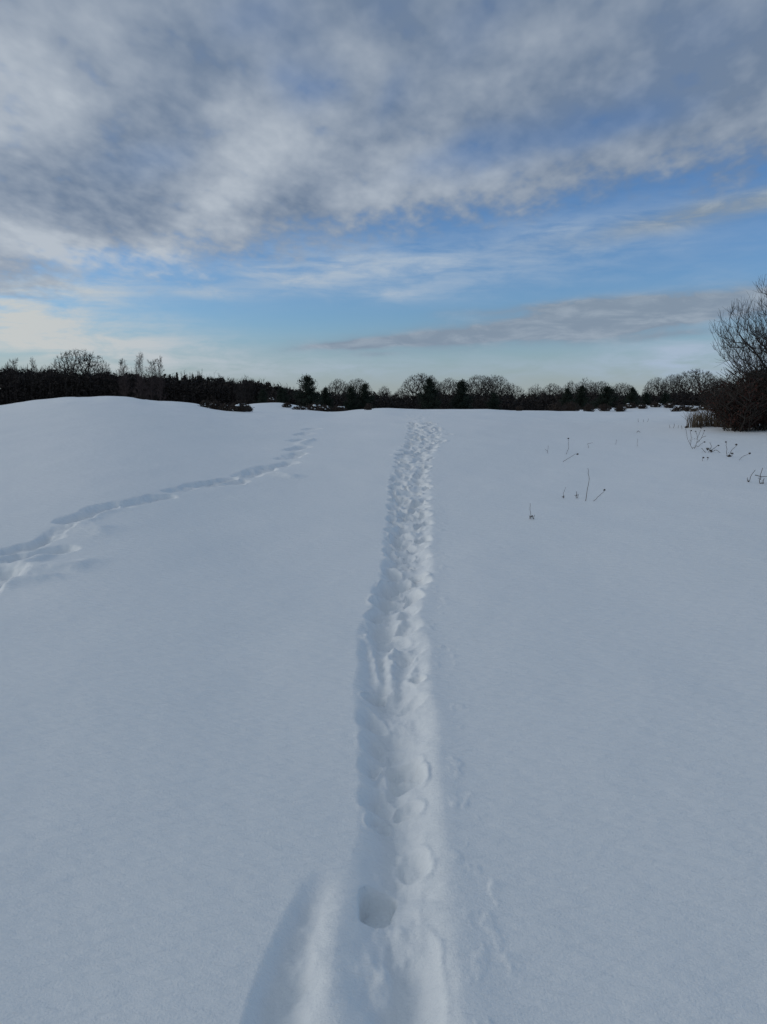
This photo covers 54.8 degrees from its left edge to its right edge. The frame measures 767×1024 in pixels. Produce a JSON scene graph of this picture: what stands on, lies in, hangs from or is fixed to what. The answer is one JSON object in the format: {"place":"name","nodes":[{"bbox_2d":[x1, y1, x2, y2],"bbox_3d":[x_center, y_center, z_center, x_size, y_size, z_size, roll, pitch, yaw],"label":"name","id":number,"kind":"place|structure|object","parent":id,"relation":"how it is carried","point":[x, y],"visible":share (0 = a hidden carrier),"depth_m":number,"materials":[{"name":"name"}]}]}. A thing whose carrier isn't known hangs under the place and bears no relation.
{"place":"outdoors","nodes":[
{"label":"outdoors","id":0,"kind":"place"},
{"bbox_2d":[0,396,766,1023],"bbox_3d":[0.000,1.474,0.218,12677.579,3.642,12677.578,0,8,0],"label":"snow field","id":1,"kind":"structure","parent":0,"point":[380,716],"depth_m":3.74,"materials":[{"name":"white snow"}]},
{"bbox_2d":[7,357,18,397],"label":"birch tree","id":2,"kind":"object","parent":1,"relation":"on","point":[13,362],"visible":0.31,"depth_m":186.65,"materials":[{"name":"grey plant"}]},
{"bbox_2d":[30,358,37,398],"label":"birch tree","id":3,"kind":"object","parent":1,"relation":"on","point":[32,366],"visible":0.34,"depth_m":191.24,"materials":[{"name":"grey plant"}]},
{"bbox_2d":[47,349,113,396],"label":"oak tree","id":4,"kind":"object","parent":1,"relation":"on","point":[86,370],"visible":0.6,"depth_m":179.92,"materials":[{"name":"brown plant"}]},
{"bbox_2d":[117,357,131,396],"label":"birch tree","id":5,"kind":"object","parent":1,"relation":"on","point":[122,383],"visible":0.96,"depth_m":167.34,"materials":[{"name":"grey plant"}]},
{"bbox_2d":[131,352,148,396],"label":"birch tree","id":6,"kind":"object","parent":1,"relation":"on","point":[139,381],"visible":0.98,"depth_m":162.51,"materials":[{"name":"grey plant"}]},
{"bbox_2d":[134,394,147,399],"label":"heather bush","id":7,"kind":"object","parent":1,"relation":"on","point":[140,397],"visible":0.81,"depth_m":38.93,"materials":[{"name":"black plant"}]},
{"bbox_2d":[144,359,157,399],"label":"birch tree","id":8,"kind":"object","parent":1,"relation":"on","point":[151,382],"visible":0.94,"depth_m":169.08,"materials":[{"name":"grey plant"}]},
{"bbox_2d":[0,361,302,404],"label":"wood","id":9,"kind":"object","parent":1,"relation":"on","point":[22,384],"visible":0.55,"depth_m":176.24,"materials":[{"name":"black plant"}]},
{"bbox_2d":[153,356,166,400],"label":"birch tree","id":10,"kind":"object","parent":1,"relation":"on","point":[162,378],"visible":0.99,"depth_m":165.26,"materials":[{"name":"grey plant"}]},
{"bbox_2d":[199,400,208,407],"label":"heather bush","id":11,"kind":"object","parent":1,"relation":"on","point":[204,403],"visible":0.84,"depth_m":36.99,"materials":[{"name":"black plant"}]},
{"bbox_2d":[206,399,221,409],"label":"heather bush","id":12,"kind":"object","parent":1,"relation":"on","point":[215,404],"visible":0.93,"depth_m":36.46,"materials":[{"name":"brown plant"}]},
{"bbox_2d":[218,402,233,410],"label":"heather bush","id":13,"kind":"object","parent":1,"relation":"on","point":[224,407],"visible":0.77,"depth_m":36.01,"materials":[{"name":"brown plant"}]},
{"bbox_2d":[228,400,250,411],"bbox_3d":[-6.945,-5.108,35.636,1.157,0.612,1.242,0,8,0],"label":"heather bush","id":14,"kind":"object","parent":1,"relation":"on","point":[238,406],"visible":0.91,"depth_m":35.47,"materials":[{"name":"brown plant"}]},
{"bbox_2d":[232,374,257,404],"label":"ash tree","id":15,"kind":"object","parent":1,"relation":"on","point":[247,398],"visible":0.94,"depth_m":172.07,"materials":[{"name":"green plant"}]},
{"bbox_2d":[252,389,269,402],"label":"pine tree","id":16,"kind":"object","parent":1,"relation":"on","point":[263,394],"visible":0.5,"depth_m":157.60,"materials":[{"name":"green plant"}]},
{"bbox_2d":[267,397,277,402],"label":"heather bush","id":17,"kind":"object","parent":1,"relation":"on","point":[271,400],"visible":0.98,"depth_m":55.26,"materials":[{"name":"black plant"}]},
{"bbox_2d":[273,386,290,402],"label":"pine tree","id":18,"kind":"object","parent":1,"relation":"on","point":[281,398],"visible":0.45,"depth_m":147.89,"materials":[{"name":"green plant"}]},
{"bbox_2d":[281,402,292,407],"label":"heather bush","id":19,"kind":"object","parent":1,"relation":"on","point":[288,405],"visible":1,"depth_m":51.31,"materials":[{"name":"brown plant"}]},
{"bbox_2d":[292,405,305,409],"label":"heather bush","id":20,"kind":"object","parent":1,"relation":"on","point":[299,407],"visible":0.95,"depth_m":49.31,"materials":[{"name":"brown plant"}]},
{"bbox_2d":[290,373,321,407],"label":"pine tree","id":21,"kind":"object","parent":1,"relation":"on","point":[309,395],"visible":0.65,"depth_m":137.81,"materials":[{"name":"green plant"}]},
{"bbox_2d":[305,401,319,410],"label":"heather bush","id":22,"kind":"object","parent":1,"relation":"on","point":[313,406],"visible":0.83,"depth_m":51.31,"materials":[{"name":"brown plant"}]},
{"bbox_2d":[316,404,331,411],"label":"heather bush","id":23,"kind":"object","parent":1,"relation":"on","point":[324,408],"visible":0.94,"depth_m":49.32,"materials":[{"name":"brown plant"}]},
{"bbox_2d":[318,386,333,411],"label":"pine tree","id":24,"kind":"object","parent":1,"relation":"on","point":[325,398],"visible":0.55,"depth_m":147.81,"materials":[{"name":"green plant"}]},
{"bbox_2d":[327,379,348,395],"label":"oak tree","id":25,"kind":"object","parent":1,"relation":"on","point":[338,389],"visible":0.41,"depth_m":206.04,"materials":[{"name":"brown plant"}]},
{"bbox_2d":[331,405,347,411],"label":"heather bush","id":26,"kind":"object","parent":1,"relation":"on","point":[337,408],"visible":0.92,"depth_m":49.39,"materials":[{"name":"brown plant"}]},
{"bbox_2d":[343,384,360,410],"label":"pine tree","id":27,"kind":"object","parent":1,"relation":"on","point":[350,403],"visible":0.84,"depth_m":147.72,"materials":[{"name":"green plant"}]},
{"bbox_2d":[345,378,372,395],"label":"oak tree","id":28,"kind":"object","parent":1,"relation":"on","point":[356,386],"visible":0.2,"depth_m":211.27,"materials":[{"name":"brown plant"}]},
{"bbox_2d":[357,383,374,408],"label":"pine tree","id":29,"kind":"object","parent":1,"relation":"on","point":[364,399],"visible":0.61,"depth_m":149.53,"materials":[{"name":"green plant"}]},
{"bbox_2d":[364,403,372,409],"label":"heather bush","id":30,"kind":"object","parent":1,"relation":"on","point":[369,406],"visible":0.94,"depth_m":40.49,"materials":[{"name":"plant"}]},
{"bbox_2d":[377,386,391,397],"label":"ash tree","id":31,"kind":"object","parent":1,"relation":"on","point":[387,391],"visible":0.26,"depth_m":207.12,"materials":[{"name":"brown plant"}]},
{"bbox_2d":[400,373,443,398],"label":"oak tree","id":32,"kind":"object","parent":1,"relation":"on","point":[418,387],"visible":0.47,"depth_m":186.41,"materials":[{"name":"brown plant"}]},
{"bbox_2d":[417,377,440,408],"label":"pine tree","id":33,"kind":"object","parent":1,"relation":"on","point":[429,394],"visible":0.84,"depth_m":147.58,"materials":[{"name":"green plant"}]},
{"bbox_2d":[439,378,458,394],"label":"oak tree","id":34,"kind":"object","parent":1,"relation":"on","point":[446,387],"visible":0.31,"depth_m":201.24,"materials":[{"name":"brown plant"}]},
{"bbox_2d":[446,378,475,408],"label":"pine tree","id":35,"kind":"object","parent":1,"relation":"on","point":[462,390],"visible":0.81,"depth_m":147.46,"materials":[{"name":"green plant"}]},
{"bbox_2d":[465,375,500,401],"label":"oak tree","id":36,"kind":"object","parent":1,"relation":"on","point":[484,382],"visible":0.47,"depth_m":186.25,"materials":[{"name":"brown plant"}]},
{"bbox_2d":[258,384,712,411],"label":"scrub","id":37,"kind":"object","parent":1,"relation":"on","point":[532,402],"visible":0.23,"depth_m":167.66,"materials":[{"name":"black plant"}]},
{"bbox_2d":[485,392,501,409],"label":"pine tree","id":38,"kind":"object","parent":1,"relation":"on","point":[493,403],"visible":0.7,"depth_m":148.01,"materials":[{"name":"green plant"}]},
{"bbox_2d":[478,375,512,395],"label":"oak tree","id":39,"kind":"object","parent":1,"relation":"on","point":[500,385],"visible":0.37,"depth_m":191.33,"materials":[{"name":"brown plant"}]},
{"bbox_2d":[498,384,527,399],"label":"ash tree","id":40,"kind":"object","parent":1,"relation":"on","point":[514,393],"visible":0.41,"depth_m":192.09,"materials":[{"name":"brown plant"}]},
{"bbox_2d":[516,405,522,410],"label":"heather bush","id":41,"kind":"object","parent":1,"relation":"on","point":[519,408],"visible":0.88,"depth_m":40.03,"materials":[{"name":"plant"}]},
{"bbox_2d":[528,384,543,396],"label":"ash tree","id":42,"kind":"object","parent":1,"relation":"on","point":[535,392],"visible":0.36,"depth_m":196.97,"materials":[{"name":"brown plant"}]},
{"bbox_2d":[540,384,562,395],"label":"oak tree","id":43,"kind":"object","parent":1,"relation":"on","point":[555,390],"visible":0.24,"depth_m":196.64,"materials":[{"name":"brown plant"}]},
{"bbox_2d":[548,401,566,410],"bbox_3d":[10.936,-6.648,46.524,1.177,0.673,1.333,0,8,0],"label":"heather bush","id":44,"kind":"object","parent":1,"relation":"on","point":[557,406],"visible":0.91,"depth_m":46.41,"materials":[{"name":"brown plant"}]},
{"bbox_2d":[556,381,577,393],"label":"ash tree","id":45,"kind":"object","parent":1,"relation":"on","point":[571,386],"visible":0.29,"depth_m":202.15,"materials":[{"name":"brown plant"}]},
{"bbox_2d":[557,386,577,410],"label":"pine tree","id":46,"kind":"object","parent":1,"relation":"on","point":[567,398],"visible":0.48,"depth_m":147.92,"materials":[{"name":"green plant"}]},
{"bbox_2d":[562,401,581,410],"bbox_3d":[12.563,-7.083,49.473,1.410,0.773,1.418,0,8,0],"label":"heather bush","id":47,"kind":"object","parent":1,"relation":"on","point":[570,406],"visible":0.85,"depth_m":49.27,"materials":[{"name":"brown plant"}]},
{"bbox_2d":[573,385,589,409],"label":"pine tree","id":48,"kind":"object","parent":1,"relation":"on","point":[581,399],"visible":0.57,"depth_m":157.70,"materials":[{"name":"green plant"}]},
{"bbox_2d":[574,377,598,394],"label":"ash tree","id":49,"kind":"object","parent":1,"relation":"on","point":[589,387],"visible":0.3,"depth_m":196.71,"materials":[{"name":"brown plant"}]},
{"bbox_2d":[582,403,596,411],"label":"heather bush","id":50,"kind":"object","parent":1,"relation":"on","point":[588,408],"visible":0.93,"depth_m":53.35,"materials":[{"name":"brown plant"}]},
{"bbox_2d":[590,381,610,394],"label":"oak tree","id":51,"kind":"object","parent":1,"relation":"on","point":[600,386],"visible":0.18,"depth_m":201.96,"materials":[{"name":"brown plant"}]},
{"bbox_2d":[598,404,611,410],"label":"heather bush","id":52,"kind":"object","parent":1,"relation":"on","point":[604,407],"visible":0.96,"depth_m":55.30,"materials":[{"name":"brown plant"}]},
{"bbox_2d":[591,385,620,408],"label":"pine tree","id":53,"kind":"object","parent":1,"relation":"on","point":[606,396],"visible":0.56,"depth_m":137.93,"materials":[{"name":"green plant"}]},
{"bbox_2d":[613,404,626,411],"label":"heather bush","id":54,"kind":"object","parent":1,"relation":"on","point":[619,408],"visible":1,"depth_m":54.32,"materials":[{"name":"brown plant"}]},
{"bbox_2d":[611,383,636,403],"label":"oak tree","id":55,"kind":"object","parent":1,"relation":"on","point":[625,389],"visible":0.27,"depth_m":201.78,"materials":[{"name":"brown plant"}]},
{"bbox_2d":[624,402,636,407],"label":"heather bush","id":56,"kind":"object","parent":1,"relation":"on","point":[631,405],"visible":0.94,"depth_m":57.28,"materials":[{"name":"brown plant"}]},
{"bbox_2d":[621,386,640,405],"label":"pine tree","id":57,"kind":"object","parent":1,"relation":"on","point":[631,396],"visible":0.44,"depth_m":142.88,"materials":[{"name":"green plant"}]},
{"bbox_2d":[636,403,648,408],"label":"heather bush","id":58,"kind":"object","parent":1,"relation":"on","point":[642,406],"visible":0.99,"depth_m":56.30,"materials":[{"name":"brown plant"}]},
{"bbox_2d":[638,391,652,405],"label":"pine tree","id":59,"kind":"object","parent":1,"relation":"on","point":[645,398],"visible":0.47,"depth_m":148.08,"materials":[{"name":"green plant"}]},
{"bbox_2d":[642,377,668,397],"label":"oak tree","id":60,"kind":"object","parent":1,"relation":"on","point":[657,389],"visible":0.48,"depth_m":186.84,"materials":[{"name":"brown plant"}]},
{"bbox_2d":[649,401,662,406],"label":"heather bush","id":61,"kind":"object","parent":1,"relation":"on","point":[655,404],"visible":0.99,"depth_m":57.19,"materials":[{"name":"brown plant"}]},
{"bbox_2d":[658,392,672,404],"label":"pine tree","id":62,"kind":"object","parent":1,"relation":"on","point":[664,400],"visible":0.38,"depth_m":147.99,"materials":[{"name":"green plant"}]},
{"bbox_2d":[664,402,675,407],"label":"heather bush","id":63,"kind":"object","parent":1,"relation":"on","point":[668,405],"visible":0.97,"depth_m":56.27,"materials":[{"name":"brown plant"}]},
{"bbox_2d":[661,374,689,393],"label":"oak tree","id":64,"kind":"object","parent":1,"relation":"on","point":[668,381],"visible":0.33,"depth_m":191.76,"materials":[{"name":"brown plant"}]},
{"bbox_2d":[670,407,680,411],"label":"heather bush","id":65,"kind":"object","parent":1,"relation":"on","point":[675,410],"visible":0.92,"depth_m":47.42,"materials":[{"name":"plant"}]},
{"bbox_2d":[675,404,686,410],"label":"heather bush","id":66,"kind":"object","parent":1,"relation":"on","point":[681,407],"visible":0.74,"depth_m":54.27,"materials":[{"name":"brown plant"}]},
{"bbox_2d":[682,405,699,411],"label":"heather bush","id":67,"kind":"object","parent":1,"relation":"on","point":[688,408],"visible":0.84,"depth_m":52.34,"materials":[{"name":"brown plant"}]},
{"bbox_2d":[669,368,718,405],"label":"oak tree","id":68,"kind":"object","parent":1,"relation":"on","point":[697,377],"visible":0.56,"depth_m":171.57,"materials":[{"name":"brown plant"}]},
{"bbox_2d":[685,426,704,448],"bbox_3d":[7.261,-1.720,17.259,0.513,0.580,0.225,0,8,0],"label":"dry weed","id":69,"kind":"object","parent":1,"relation":"on","point":[694,438],"visible":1,"depth_m":17.25,"materials":[{"name":"brown plant"}]},
{"bbox_2d":[683,409,707,427],"bbox_3d":[9.638,-2.904,22.924,0.763,0.621,0.878,6,11,36],"label":"grass tuft","id":70,"kind":"object","parent":1,"relation":"on","point":[695,420],"visible":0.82,"depth_m":22.89,"materials":[{"name":"brown plant"}]},
{"bbox_2d":[696,403,707,409],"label":"heather bush","id":71,"kind":"object","parent":1,"relation":"on","point":[701,407],"visible":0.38,"depth_m":54.30,"materials":[{"name":"brown plant"}]},
{"bbox_2d":[693,405,716,426],"bbox_3d":[10.242,-3.031,23.277,1.101,0.724,1.173,0,8,0],"label":"grass tuft","id":72,"kind":"object","parent":1,"relation":"on","point":[707,421],"visible":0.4,"depth_m":23.16,"materials":[{"name":"brown plant"}]},
{"bbox_2d":[712,415,723,426],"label":"grass tuft","id":73,"kind":"object","parent":1,"relation":"on","point":[716,424],"visible":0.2,"depth_m":22.84,"materials":[{"name":"brown plant"}]},
{"bbox_2d":[702,375,736,405],"bbox_3d":[11.971,-3.765,25.160,2.313,1.744,2.475,-2,9,-12],"label":"beech shrub","id":74,"kind":"object","parent":1,"relation":"on","point":[716,388],"visible":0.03,"depth_m":25.11,"materials":[{"name":"brown plant"}]},
{"bbox_2d":[689,369,761,427],"bbox_3d":[11.184,-3.488,22.803,2.867,2.021,2.867,-5,10,-31],"label":"beech shrub","id":75,"kind":"object","parent":1,"relation":"on","point":[711,388],"visible":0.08,"depth_m":23.04,"materials":[{"name":"brown plant"}]},
{"bbox_2d":[704,382,766,431],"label":"beech shrub","id":76,"kind":"object","parent":1,"relation":"on","point":[733,415],"visible":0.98,"depth_m":21.10,"materials":[{"name":"brown plant"}]},
{"bbox_2d":[709,274,766,391],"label":"bare tree","id":77,"kind":"object","parent":1,"relation":"on","point":[761,334],"visible":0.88,"depth_m":21.22,"materials":[{"name":"brown plant"}]},
{"bbox_2d":[716,357,765,425],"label":"beech shrub","id":78,"kind":"object","parent":1,"relation":"on","point":[735,377],"visible":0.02,"depth_m":23.76,"materials":[{"name":"brown plant"}]},
{"bbox_2d":[723,358,766,430],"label":"beech shrub","id":79,"kind":"object","parent":1,"relation":"on","point":[757,389],"visible":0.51,"depth_m":21.14,"materials":[{"name":"brown plant"}]},
{"bbox_2d":[0,0,766,397],"label":"sky","id":80,"kind":"structure","parent":0,"point":[381,193],"materials":[{"name":"blue"}]}
]}

